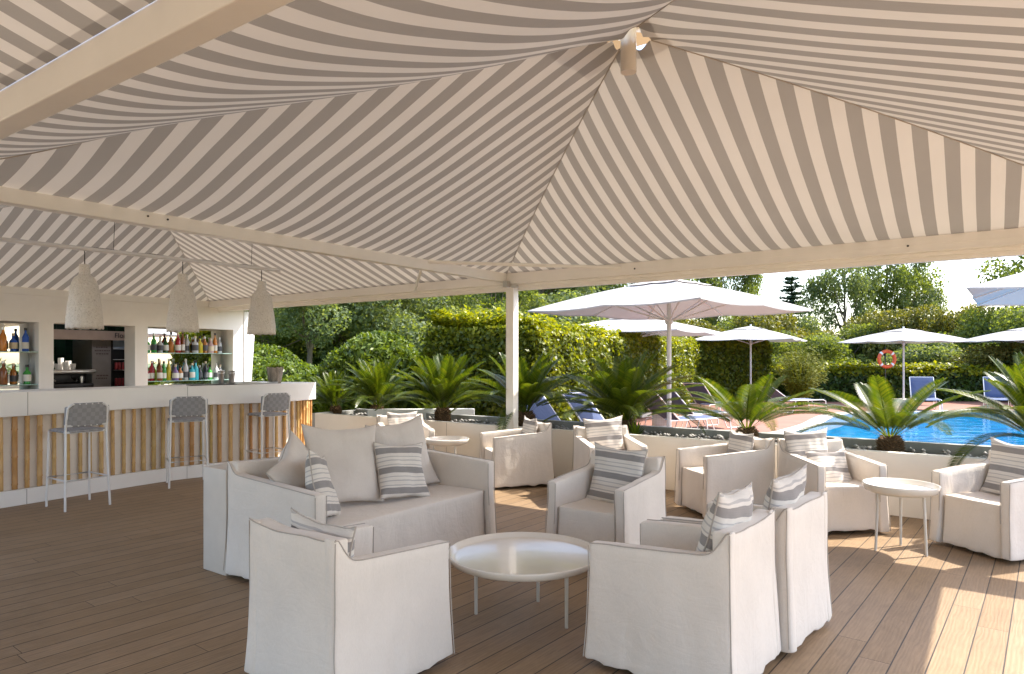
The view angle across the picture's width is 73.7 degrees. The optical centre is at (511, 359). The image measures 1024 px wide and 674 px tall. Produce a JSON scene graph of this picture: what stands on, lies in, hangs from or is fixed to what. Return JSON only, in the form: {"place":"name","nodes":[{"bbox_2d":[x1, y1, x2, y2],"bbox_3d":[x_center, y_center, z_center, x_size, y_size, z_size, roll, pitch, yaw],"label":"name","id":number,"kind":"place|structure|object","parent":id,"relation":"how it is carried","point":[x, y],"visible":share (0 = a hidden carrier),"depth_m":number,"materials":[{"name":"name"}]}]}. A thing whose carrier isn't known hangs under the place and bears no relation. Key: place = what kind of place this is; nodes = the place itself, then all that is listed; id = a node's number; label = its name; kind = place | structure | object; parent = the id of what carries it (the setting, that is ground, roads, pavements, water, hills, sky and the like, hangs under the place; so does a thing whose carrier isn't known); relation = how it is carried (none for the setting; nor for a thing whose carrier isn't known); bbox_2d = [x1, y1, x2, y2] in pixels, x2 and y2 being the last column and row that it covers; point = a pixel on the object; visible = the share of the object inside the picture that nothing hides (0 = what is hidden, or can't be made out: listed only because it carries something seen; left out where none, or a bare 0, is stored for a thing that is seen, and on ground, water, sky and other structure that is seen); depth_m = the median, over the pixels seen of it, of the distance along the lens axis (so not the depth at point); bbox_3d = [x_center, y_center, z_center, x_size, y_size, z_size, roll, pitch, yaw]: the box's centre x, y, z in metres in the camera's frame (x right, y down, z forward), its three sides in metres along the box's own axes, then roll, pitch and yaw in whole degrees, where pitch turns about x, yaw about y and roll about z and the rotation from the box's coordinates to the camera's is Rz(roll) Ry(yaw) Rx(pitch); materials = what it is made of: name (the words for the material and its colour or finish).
{"place":"outdoors","nodes":[
{"label":"outdoors","id":0,"kind":"place"},
{"bbox_2d":[0,477,1023,673],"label":"deck","id":1,"kind":"structure","parent":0,"point":[125,582],"depth_m":4.19,"materials":[{"name":"wood"}]},
{"bbox_2d":[45,402,110,511],"bbox_3d":[-4.458,0.966,7.022,0.484,1.069,0.444,0,0,35],"label":"bar stool","id":2,"kind":"object","parent":1,"relation":"on","point":[83,417],"visible":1,"depth_m":6.94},
{"bbox_2d":[54,324,124,368],"bbox_3d":[-8.162,0.100,12.490,2.900,2.800,3.500,0,0,35],"label":"kitchen","id":3,"kind":"object","parent":1,"relation":"on","point":[64,338],"visible":0.04,"depth_m":12.73,"materials":[{"name":"green metal"}]},
{"bbox_2d":[54,369,95,387],"bbox_3d":[-7.668,0.323,11.644,0.540,0.315,0.860,0,0,35],"label":"espresso machine","id":4,"kind":"object","parent":3,"relation":"on","point":[72,378],"visible":0.54,"depth_m":11.65,"materials":[{"name":"metal"}]},
{"bbox_2d":[0,293,253,389],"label":"bar wall","id":5,"kind":"structure","parent":1,"relation":"on","point":[38,317],"depth_m":11.76,"materials":[{"name":"white paint"}]},
{"bbox_2d":[0,382,315,507],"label":"bar counter","id":6,"kind":"object","parent":1,"relation":"on","point":[138,416],"visible":0.81,"depth_m":8.09,"materials":[{"name":"white laminate"}]},
{"bbox_2d":[166,396,208,488],"bbox_3d":[-3.923,0.966,8.247,0.444,1.069,0.484,0,0,-30],"label":"bar stool","id":7,"kind":"object","parent":1,"relation":"on","point":[189,409],"visible":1,"depth_m":8.09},
{"bbox_2d":[203,456,279,575],"bbox_3d":[-1.541,1.133,5.582,0.290,0.735,1.900,0,0,36],"label":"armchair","id":8,"kind":"object","parent":1,"relation":"on","point":[215,498],"visible":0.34,"depth_m":4.81,"materials":[{"name":"white fabric"}]},
{"bbox_2d":[245,393,290,459],"bbox_3d":[-3.224,0.966,9.040,0.484,1.069,0.444,0,0,41],"label":"bar stool","id":9,"kind":"object","parent":1,"relation":"on","point":[271,403],"visible":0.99,"depth_m":8.93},
{"bbox_2d":[244,518,454,673],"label":"armchair","id":10,"kind":"object","parent":1,"relation":"on","point":[321,603],"visible":0.93,"depth_m":3.04,"materials":[{"name":"white fabric"}]},
{"bbox_2d":[291,507,356,556],"bbox_3d":[-0.869,0.947,3.130,0.466,0.467,0.168,4,10,36],"label":"cushion","id":11,"kind":"object","parent":10,"relation":"on","point":[300,521],"visible":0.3,"depth_m":3.08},
{"bbox_2d":[223,449,496,578],"bbox_3d":[-1.055,1.092,5.170,1.001,0.786,1.849,0,0,36],"label":"sofa","id":12,"kind":"object","parent":1,"relation":"on","point":[456,505],"visible":0.52,"depth_m":4.84,"materials":[{"name":"white fabric"}]},
{"bbox_2d":[266,429,307,488],"bbox_3d":[-1.483,0.839,4.811,0.204,0.547,0.546,-31,22,14],"label":"cushion","id":13,"kind":"object","parent":12,"relation":"on","point":[288,468],"visible":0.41,"depth_m":4.67,"materials":[{"name":"beige fabric"}]},
{"bbox_2d":[305,449,340,516],"bbox_3d":[-1.290,0.849,4.598,0.161,0.457,0.456,-16,-12,-7],"label":"cushion","id":14,"kind":"object","parent":12,"relation":"on","point":[317,477],"visible":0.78,"depth_m":4.45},
{"bbox_2d":[301,424,383,502],"bbox_3d":[-1.272,0.780,5.103,0.606,0.607,0.213,5,-23,-38],"label":"cushion","id":15,"kind":"object","parent":12,"relation":"on","point":[348,455],"visible":0.72,"depth_m":5.04,"materials":[{"name":"beige fabric"}]},
{"bbox_2d":[373,442,429,499],"bbox_3d":[-0.865,0.859,5.300,0.446,0.447,0.177,6,-26,-40],"label":"cushion","id":16,"kind":"object","parent":12,"relation":"on","point":[400,471],"visible":1,"depth_m":5.22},
{"bbox_2d":[365,414,439,483],"bbox_3d":[-0.917,0.790,5.661,0.195,0.606,0.606,-24,-10,39],"label":"cushion","id":17,"kind":"object","parent":12,"relation":"on","point":[410,432],"visible":0.48,"depth_m":5.68,"materials":[{"name":"beige fabric"}]},
{"bbox_2d":[376,414,434,449],"bbox_3d":[-1.421,1.113,9.050,0.680,0.743,0.766,0,0,-20],"label":"armchair","id":18,"kind":"object","parent":1,"relation":"on","point":[382,420],"visible":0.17,"depth_m":9.09,"materials":[{"name":"white fabric"}]},
{"bbox_2d":[425,436,468,453],"bbox_3d":[-0.800,1.235,8.450,0.542,0.530,0.542,0,0,0],"label":"side table","id":19,"kind":"object","parent":1,"relation":"on","point":[446,441],"visible":0.96,"depth_m":8.32,"materials":[{"name":"white metal"}]},
{"bbox_2d":[0,0,1023,428],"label":"canopy frame","id":20,"kind":"object","parent":1,"relation":"on","point":[150,36],"visible":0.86,"depth_m":6.09,"materials":[{"name":"white paint"}]},
{"bbox_2d":[0,0,154,90],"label":"striped canopy","id":21,"kind":"object","parent":20,"relation":"attached to","point":[35,35],"visible":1,"depth_m":2.38,"materials":[{"name":"beige fabric"}]},
{"bbox_2d":[0,204,471,301],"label":"striped canopy","id":22,"kind":"object","parent":20,"relation":"attached to","point":[32,266],"visible":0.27,"depth_m":10.04,"materials":[{"name":"fabric"}]},
{"bbox_2d":[0,222,280,271],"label":"lamp rail","id":23,"kind":"object","parent":22,"relation":"hanging from","point":[82,248],"visible":0.89,"depth_m":7.71,"materials":[{"name":"metal"}]},
{"bbox_2d":[65,251,103,329],"bbox_3d":[-4.619,-0.764,7.380,0.358,0.871,0.357,0,0,0],"label":"pendant lamp","id":24,"kind":"object","parent":23,"relation":"hanging from","point":[84,309],"visible":1,"depth_m":7.27,"materials":[{"name":"fabric"}]},
{"bbox_2d":[166,262,198,332],"bbox_3d":[-3.950,-0.763,8.190,0.359,0.874,0.356,0,0,0],"label":"pendant lamp","id":25,"kind":"object","parent":23,"relation":"hanging from","point":[182,315],"visible":1,"depth_m":8.07,"materials":[{"name":"fabric"}]},
{"bbox_2d":[247,270,275,334],"bbox_3d":[-3.290,-0.764,8.970,0.360,0.872,0.359,0,0,0],"label":"pendant lamp","id":26,"kind":"object","parent":23,"relation":"hanging from","point":[261,318],"visible":1,"depth_m":8.85,"materials":[{"name":"fabric"}]},
{"bbox_2d":[0,0,1023,273],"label":"striped canopy","id":27,"kind":"object","parent":20,"relation":"attached to","point":[578,132],"visible":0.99,"depth_m":4.89,"materials":[{"name":"beige fabric"}]},
{"bbox_2d":[480,418,553,486],"bbox_3d":[0.042,1.115,8.269,0.765,0.747,0.683,0,0,-18],"label":"armchair","id":28,"kind":"object","parent":1,"relation":"on","point":[517,457],"visible":0.86,"depth_m":7.99,"materials":[{"name":"white fabric"}]},
{"bbox_2d":[451,532,589,628],"bbox_3d":[0.065,1.305,3.970,0.887,0.390,0.887,0,0,0],"label":"coffee table","id":29,"kind":"object","parent":1,"relation":"on","point":[537,557],"visible":0.9,"depth_m":3.95,"materials":[{"name":"white metal"}]},
{"bbox_2d":[545,450,665,544],"bbox_3d":[0.719,1.114,5.172,0.681,0.742,0.763,0,0,36],"label":"armchair","id":30,"kind":"object","parent":1,"relation":"on","point":[574,511],"visible":0.7,"depth_m":5.01,"materials":[{"name":"white fabric"}]},
{"bbox_2d":[586,442,647,502],"bbox_3d":[0.816,0.897,5.301,0.466,0.467,0.163,4,-12,36],"label":"cushion","id":31,"kind":"object","parent":30,"relation":"on","point":[614,469],"visible":0.69,"depth_m":5.26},
{"bbox_2d":[572,425,647,469],"bbox_3d":[1.059,1.114,7.448,0.682,0.740,0.763,0,0,-9],"label":"armchair","id":32,"kind":"object","parent":1,"relation":"on","point":[584,448],"visible":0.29,"depth_m":7.52,"materials":[{"name":"white fabric"}]},
{"bbox_2d":[582,415,625,449],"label":"cushion","id":33,"kind":"object","parent":32,"relation":"on","point":[607,432],"visible":0.72,"depth_m":7.57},
{"bbox_2d":[583,508,780,673],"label":"armchair","id":34,"kind":"object","parent":1,"relation":"on","point":[665,597],"visible":0.96,"depth_m":3.14,"materials":[{"name":"white fabric"}]},
{"bbox_2d":[695,482,753,551],"bbox_3d":[1.013,0.829,3.266,0.163,0.467,0.466,27,13,35],"label":"cushion","id":35,"kind":"object","parent":34,"relation":"on","point":[731,508],"visible":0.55,"depth_m":3.12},
{"bbox_2d":[674,432,775,516],"bbox_3d":[2.093,1.110,6.729,0.762,0.741,0.684,0,0,-12],"label":"armchair","id":36,"kind":"object","parent":1,"relation":"on","point":[705,475],"visible":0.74,"depth_m":6.47,"materials":[{"name":"white fabric"}]},
{"bbox_2d":[726,429,753,452],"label":"cushion","id":37,"kind":"object","parent":36,"relation":"on","point":[738,442],"visible":0.49,"depth_m":6.68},
{"bbox_2d":[661,490,831,652],"bbox_3d":[1.329,1.115,3.897,0.769,0.744,0.685,0,0,42],"label":"armchair","id":38,"kind":"object","parent":1,"relation":"on","point":[803,592],"visible":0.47,"depth_m":3.58,"materials":[{"name":"white fabric"}]},
{"bbox_2d":[761,463,806,509],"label":"cushion","id":39,"kind":"object","parent":38,"relation":"on","point":[786,489],"visible":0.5,"depth_m":3.62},
{"bbox_2d":[777,438,890,531],"bbox_3d":[2.878,1.111,6.175,0.681,0.745,0.772,0,0,-6],"label":"armchair","id":40,"kind":"object","parent":1,"relation":"on","point":[852,505],"visible":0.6,"depth_m":5.86,"materials":[{"name":"white fabric"}]},
{"bbox_2d":[783,428,827,457],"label":"cushion","id":41,"kind":"object","parent":40,"relation":"on","point":[799,444],"visible":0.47,"depth_m":6.33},
{"bbox_2d":[805,450,851,482],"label":"cushion","id":42,"kind":"object","parent":40,"relation":"on","point":[836,466],"visible":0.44,"depth_m":6.21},
{"bbox_2d":[862,478,940,556],"bbox_3d":[3.050,1.235,5.360,0.542,0.530,0.542,0,0,0],"label":"side table","id":43,"kind":"object","parent":1,"relation":"on","point":[900,488],"visible":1,"depth_m":5.37,"materials":[{"name":"white metal"}]},
{"bbox_2d":[928,450,1023,560],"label":"armchair","id":44,"kind":"object","parent":1,"relation":"on","point":[965,512],"visible":0.89,"depth_m":5.30,"materials":[{"name":"white fabric"}]},
{"bbox_2d":[979,437,1023,494],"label":"cushion","id":45,"kind":"object","parent":44,"relation":"on","point":[1006,461],"visible":0.9,"depth_m":5.49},
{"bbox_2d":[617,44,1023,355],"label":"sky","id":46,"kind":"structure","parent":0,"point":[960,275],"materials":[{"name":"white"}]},
{"bbox_2d":[634,401,1020,432],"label":"terracotta terrace","id":47,"kind":"structure","parent":0,"point":[787,421],"depth_m":17.58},
{"bbox_2d":[368,408,474,419],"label":"white wall","id":48,"kind":"structure","parent":47,"relation":"on","point":[462,411],"depth_m":11.24,"materials":[{"name":"paint"}]},
{"bbox_2d":[419,302,560,416],"bbox_3d":[-0.410,0.226,12.955,2.615,2.704,1.694,0,0,25],"label":"clipped hedge","id":49,"kind":"object","parent":47,"relation":"on","point":[449,337],"visible":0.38,"depth_m":12.50,"materials":[{"name":"green plant"}]},
{"bbox_2d":[527,396,559,419],"bbox_3d":[1.016,1.035,10.542,1.952,0.954,0.668,0,0,41],"label":"sun lounger","id":50,"kind":"object","parent":47,"relation":"on","point":[544,411],"visible":0.05,"depth_m":11.06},
{"bbox_2d":[463,314,701,421],"bbox_3d":[2.879,0.338,18.282,1.909,2.479,13.900,0,0,27],"label":"clipped hedge","id":51,"kind":"object","parent":47,"relation":"on","point":[585,344],"visible":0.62,"depth_m":14.40,"materials":[{"name":"green plant"}]},
{"bbox_2d":[562,392,604,421],"bbox_3d":[1.786,1.035,11.142,1.952,0.954,0.668,0,0,41],"label":"sun lounger","id":52,"kind":"object","parent":47,"relation":"on","point":[589,415],"visible":0.08,"depth_m":11.57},
{"bbox_2d":[581,319,728,417],"bbox_3d":[3.280,0.130,18.000,3.700,2.740,3.700,0,0,35],"label":"parasol","id":53,"kind":"object","parent":47,"relation":"on","point":[657,327],"visible":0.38,"depth_m":17.06,"materials":[{"name":"fabric"}]},
{"bbox_2d":[528,280,813,426],"bbox_3d":[2.370,0.100,10.300,3.020,2.800,3.020,0,0,-42],"label":"parasol","id":54,"kind":"object","parent":47,"relation":"on","point":[669,301],"visible":0.79,"depth_m":10.19,"materials":[{"name":"fabric"}]},
{"bbox_2d":[644,393,731,428],"bbox_3d":[3.401,1.065,13.529,2.011,0.895,0.668,0,0,-30],"label":"sun lounger","id":55,"kind":"object","parent":47,"relation":"on","point":[674,417],"visible":0.39,"depth_m":13.35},
{"bbox_2d":[696,324,806,398],"bbox_3d":[8.740,0.100,25.000,3.400,2.800,3.400,0,0,31],"label":"parasol","id":56,"kind":"object","parent":47,"relation":"on","point":[750,333],"visible":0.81,"depth_m":24.20,"materials":[{"name":"fabric"}]},
{"bbox_2d":[770,343,830,405],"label":"shrub","id":57,"kind":"object","parent":47,"relation":"on","point":[801,376],"visible":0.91,"depth_m":22.35,"materials":[{"name":"green plant"}]},
{"bbox_2d":[796,412,991,432],"bbox_3d":[16.042,1.493,12.759,22.166,0.006,15.119,0,0,0],"label":"pool mosaic ledge","id":58,"kind":"object","parent":47,"relation":"on","point":[832,426],"visible":0.2,"depth_m":15.55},
{"bbox_2d":[768,410,1015,433],"bbox_3d":[16.042,1.484,12.686,22.925,0.004,15.732,0,0,0],"label":"pool coping","id":59,"kind":"object","parent":58,"relation":"on","point":[818,419],"visible":0.3,"depth_m":16.18,"materials":[{"name":"stone"}]},
{"bbox_2d":[838,327,974,402],"bbox_3d":[13.879,0.160,24.200,3.000,2.680,3.000,0,0,-14],"label":"parasol","id":60,"kind":"object","parent":47,"relation":"on","point":[903,335],"visible":0.88,"depth_m":23.75,"materials":[{"name":"fabric"}]},
{"bbox_2d":[909,376,942,410],"bbox_3d":[12.404,1.017,20.501,0.668,0.989,1.910,0,0,25],"label":"sun lounger","id":61,"kind":"object","parent":47,"relation":"on","point":[917,383],"visible":0.58,"depth_m":21.18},
{"bbox_2d":[968,327,1023,342],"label":"parasol","id":62,"kind":"object","parent":47,"relation":"on","point":[1013,335],"visible":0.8,"depth_m":24.61,"materials":[{"name":"fabric"}]},
{"bbox_2d":[983,376,1013,407],"bbox_3d":[14.695,1.017,20.606,0.668,0.989,1.910,0,0,30],"label":"sun lounger","id":63,"kind":"object","parent":47,"relation":"on","point":[993,391],"visible":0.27,"depth_m":21.17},
{"bbox_2d":[827,413,1023,445],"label":"pool water","id":64,"kind":"structure","parent":0,"point":[966,428],"depth_m":14.24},
{"label":"ground","id":65,"kind":"structure","parent":0,"visible":0},
{"bbox_2d":[73,333,124,386],"bbox_3d":[-7.682,0.450,12.948,0.961,1.900,0.800,0,0,35],"label":"tall fridge","id":66,"kind":"object","parent":65,"relation":"on","point":[105,359],"visible":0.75,"depth_m":12.66,"materials":[{"name":"metal"}]},
{"bbox_2d":[253,341,302,368],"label":"shrub","id":67,"kind":"object","parent":65,"relation":"on","point":[267,352],"visible":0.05,"depth_m":20.45,"materials":[{"name":"green plant"}]},
{"bbox_2d":[252,361,318,381],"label":"shrub","id":68,"kind":"object","parent":65,"relation":"on","point":[259,373],"visible":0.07,"depth_m":15.27,"materials":[{"name":"green plant"}]},
{"bbox_2d":[244,310,333,359],"bbox_3d":[-10.042,-1.308,27.121,6.008,5.862,6.047,0,0,-34],"label":"broadleaf tree","id":69,"kind":"object","parent":65,"relation":"on","point":[266,339],"visible":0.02,"depth_m":26.92,"materials":[{"name":"green plant"}]},
{"bbox_2d":[281,369,318,412],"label":"shrub","id":70,"kind":"object","parent":65,"relation":"on","point":[305,376],"visible":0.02,"depth_m":14.47,"materials":[{"name":"green plant"}]},
{"bbox_2d":[260,320,343,366],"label":"wild shrub","id":71,"kind":"object","parent":65,"relation":"on","point":[291,348],"visible":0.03,"depth_m":28.02,"materials":[{"name":"green plant"}]},
{"bbox_2d":[273,302,367,366],"bbox_3d":[-7.297,-1.600,23.821,5.247,6.456,4.085,0,0,18],"label":"broadleaf tree","id":72,"kind":"object","parent":65,"relation":"on","point":[311,336],"visible":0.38,"depth_m":22.76,"materials":[{"name":"green plant"}]},
{"bbox_2d":[284,296,450,362],"bbox_3d":[-5.323,-1.502,25.735,6.200,6.260,5.998,0,0,-10],"label":"broadleaf tree","id":73,"kind":"object","parent":65,"relation":"on","point":[364,314],"visible":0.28,"depth_m":24.46,"materials":[{"name":"green plant"}]},
{"bbox_2d":[315,330,424,412],"bbox_3d":[-2.691,0.491,13.908,2.568,2.218,2.103,0,0,0],"label":"rounded shrub","id":74,"kind":"object","parent":65,"relation":"on","point":[373,345],"visible":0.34,"depth_m":13.30,"materials":[{"name":"green plant"}]},
{"bbox_2d":[446,290,539,317],"bbox_3d":[-0.902,-1.066,27.860,4.155,5.356,4.129,0,0,-43],"label":"broadleaf tree","id":75,"kind":"object","parent":65,"relation":"on","point":[524,297],"visible":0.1,"depth_m":27.33,"materials":[{"name":"green plant"}]},
{"bbox_2d":[473,285,600,307],"bbox_3d":[1.196,-3.420,34.323,8.167,10.263,7.901,0,0,-21],"label":"broadleaf tree","id":76,"kind":"object","parent":65,"relation":"on","point":[584,289],"visible":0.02,"depth_m":34.01,"materials":[{"name":"green plant"}]},
{"bbox_2d":[518,289,610,324],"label":"wild shrub","id":77,"kind":"object","parent":65,"relation":"on","point":[543,300],"visible":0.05,"depth_m":27.35,"materials":[{"name":"green plant"}]},
{"bbox_2d":[696,276,737,327],"bbox_3d":[11.953,-3.283,39.865,3.062,9.968,3.480,0,0,-4],"label":"broadleaf tree","id":78,"kind":"object","parent":65,"relation":"on","point":[713,281],"visible":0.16,"depth_m":39.59,"materials":[{"name":"green plant"}]},
{"bbox_2d":[690,336,772,400],"bbox_3d":[8.163,0.333,25.931,3.184,2.564,1.941,0,0,-8],"label":"clipped hedge","id":79,"kind":"object","parent":65,"relation":"on","point":[725,364],"visible":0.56,"depth_m":25.14,"materials":[{"name":"green plant"}]},
{"bbox_2d":[724,274,762,321],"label":"broadleaf tree","id":80,"kind":"object","parent":65,"relation":"on","point":[750,285],"visible":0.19,"depth_m":40.60,"materials":[{"name":"green plant"}]},
{"bbox_2d":[737,328,800,365],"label":"wild shrub","id":81,"kind":"object","parent":65,"relation":"on","point":[779,347],"visible":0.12,"depth_m":28.43,"materials":[{"name":"green plant"}]},
{"bbox_2d":[732,313,838,350],"bbox_3d":[12.679,-0.004,33.122,6.109,5.247,5.124,0,0,-27],"label":"wild shrub","id":82,"kind":"object","parent":65,"relation":"on","point":[777,322],"visible":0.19,"depth_m":32.15,"materials":[{"name":"green plant"}]},
{"bbox_2d":[777,273,807,323],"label":"conifer","id":83,"kind":"object","parent":65,"relation":"on","point":[792,296],"visible":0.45,"depth_m":59.74,"materials":[{"name":"green plant"}]},
{"bbox_2d":[770,332,861,389],"bbox_3d":[11.574,0.561,27.905,4.211,3.340,4.934,0,0,-13],"label":"wild shrub","id":84,"kind":"object","parent":65,"relation":"on","point":[823,344],"visible":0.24,"depth_m":26.61,"materials":[{"name":"green plant"}]},
{"bbox_2d":[794,265,884,333],"bbox_3d":[19.443,-3.277,40.220,5.013,9.949,3.903,0,0,-37],"label":"broadleaf tree","id":85,"kind":"object","parent":65,"relation":"on","point":[856,286],"visible":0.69,"depth_m":39.74,"materials":[{"name":"green plant"}]},
{"bbox_2d":[832,320,895,364],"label":"wild shrub","id":86,"kind":"object","parent":65,"relation":"on","point":[847,334],"visible":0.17,"depth_m":33.61,"materials":[{"name":"green plant"}]},
{"bbox_2d":[771,360,1014,401],"bbox_3d":[18.652,0.781,26.389,17.043,1.651,3.497,0,0,-2],"label":"clipped hedge","id":87,"kind":"object","parent":65,"relation":"on","point":[842,379],"visible":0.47,"depth_m":24.75,"materials":[{"name":"green plant"}]},
{"bbox_2d":[850,262,948,316],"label":"broadleaf tree","id":88,"kind":"object","parent":65,"relation":"on","point":[882,300],"visible":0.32,"depth_m":40.51,"materials":[{"name":"green plant"}]},
{"bbox_2d":[854,304,964,363],"bbox_3d":[19.328,-0.036,33.050,4.994,5.361,4.188,0,0,34],"label":"wild shrub","id":89,"kind":"object","parent":65,"relation":"on","point":[941,320],"visible":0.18,"depth_m":32.44,"materials":[{"name":"green plant"}]},
{"bbox_2d":[885,263,951,327],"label":"broadleaf tree","id":90,"kind":"object","parent":65,"relation":"on","point":[938,299],"visible":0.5,"depth_m":40.45,"materials":[{"name":"green plant"}]},
{"bbox_2d":[874,342,984,371],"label":"wild shrub","id":91,"kind":"object","parent":65,"relation":"on","point":[928,352],"visible":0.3,"depth_m":27.09,"materials":[{"name":"green plant"}]},
{"bbox_2d":[937,307,1021,351],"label":"wild shrub","id":92,"kind":"object","parent":65,"relation":"on","point":[979,326],"visible":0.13,"depth_m":30.47,"materials":[{"name":"green plant"}]},
{"bbox_2d":[938,341,1023,401],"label":"wild shrub","id":93,"kind":"object","parent":65,"relation":"on","point":[1001,351],"visible":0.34,"depth_m":25.32,"materials":[{"name":"green plant"}]},
{"bbox_2d":[973,306,1023,375],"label":"wild shrub","id":94,"kind":"object","parent":65,"relation":"on","point":[1016,317],"visible":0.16,"depth_m":25.88,"materials":[{"name":"green plant"}]},
{"bbox_2d":[974,256,1023,328],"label":"broadleaf tree","id":95,"kind":"object","parent":65,"relation":"on","point":[1006,271],"visible":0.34,"depth_m":31.11,"materials":[{"name":"green plant"}]},
{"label":"paving","id":96,"kind":"structure","parent":0,"visible":0},
{"bbox_2d":[312,408,990,519],"bbox_3d":[3.400,1.212,7.384,15.900,0.675,1.002,0,0,35],"label":"planter","id":97,"kind":"object","parent":96,"relation":"on","point":[917,464],"visible":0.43,"depth_m":7.99,"materials":[{"name":"grey concrete"}]},
{"bbox_2d":[299,370,372,413],"bbox_3d":[-3.124,0.600,11.851,1.480,0.878,1.450,-4,5,0],"label":"cycad","id":98,"kind":"object","parent":97,"relation":"in","point":[336,397],"visible":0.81,"depth_m":11.74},
{"bbox_2d":[324,357,431,408],"bbox_3d":[-2.194,0.503,11.281,1.778,1.109,1.755,0,0,-5],"label":"cycad","id":99,"kind":"object","parent":97,"relation":"in","point":[376,391],"visible":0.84,"depth_m":11.13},
{"bbox_2d":[374,352,504,420],"bbox_3d":[-1.016,0.465,10.538,1.945,1.199,1.971,0,0,11],"label":"cycad","id":100,"kind":"object","parent":97,"relation":"in","point":[443,380],"visible":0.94,"depth_m":10.32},
{"bbox_2d":[448,352,593,429],"bbox_3d":[0.206,0.458,9.648,2.072,1.198,2.030,-3,-2,-43],"label":"cycad","id":101,"kind":"object","parent":97,"relation":"in","point":[532,382],"visible":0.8,"depth_m":9.40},
{"bbox_2d":[542,349,712,433],"bbox_3d":[1.382,0.474,8.753,2.212,1.155,2.280,-5,-1,-28],"label":"cycad","id":102,"kind":"object","parent":97,"relation":"in","point":[627,394],"visible":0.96,"depth_m":8.50,"materials":[{"name":"plant"}]},
{"bbox_2d":[349,413,988,457],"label":"pebbles","id":103,"kind":"object","parent":97,"relation":"on","point":[855,446],"visible":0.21,"depth_m":8.44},
{"bbox_2d":[647,374,856,437],"bbox_3d":[2.650,0.597,7.855,2.186,0.884,2.166,-1,-5,-12],"label":"cycad","id":104,"kind":"object","parent":97,"relation":"in","point":[752,408],"visible":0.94,"depth_m":7.66,"materials":[{"name":"plant"}]},
{"bbox_2d":[780,375,1010,451],"bbox_3d":[3.905,0.602,6.999,2.119,0.865,2.139,-1,-5,3],"label":"cycad","id":105,"kind":"object","parent":97,"relation":"in","point":[879,416],"visible":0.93,"depth_m":6.89,"materials":[{"name":"plant"}]},
{"bbox_2d":[924,351,1023,466],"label":"cycad","id":106,"kind":"object","parent":97,"relation":"in","point":[1014,390],"visible":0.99,"depth_m":6.30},
{"bbox_2d":[967,272,1023,305],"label":"parasol","id":107,"kind":"object","parent":96,"relation":"on","point":[1006,291],"visible":1,"depth_m":10.03,"materials":[{"name":"fabric"}]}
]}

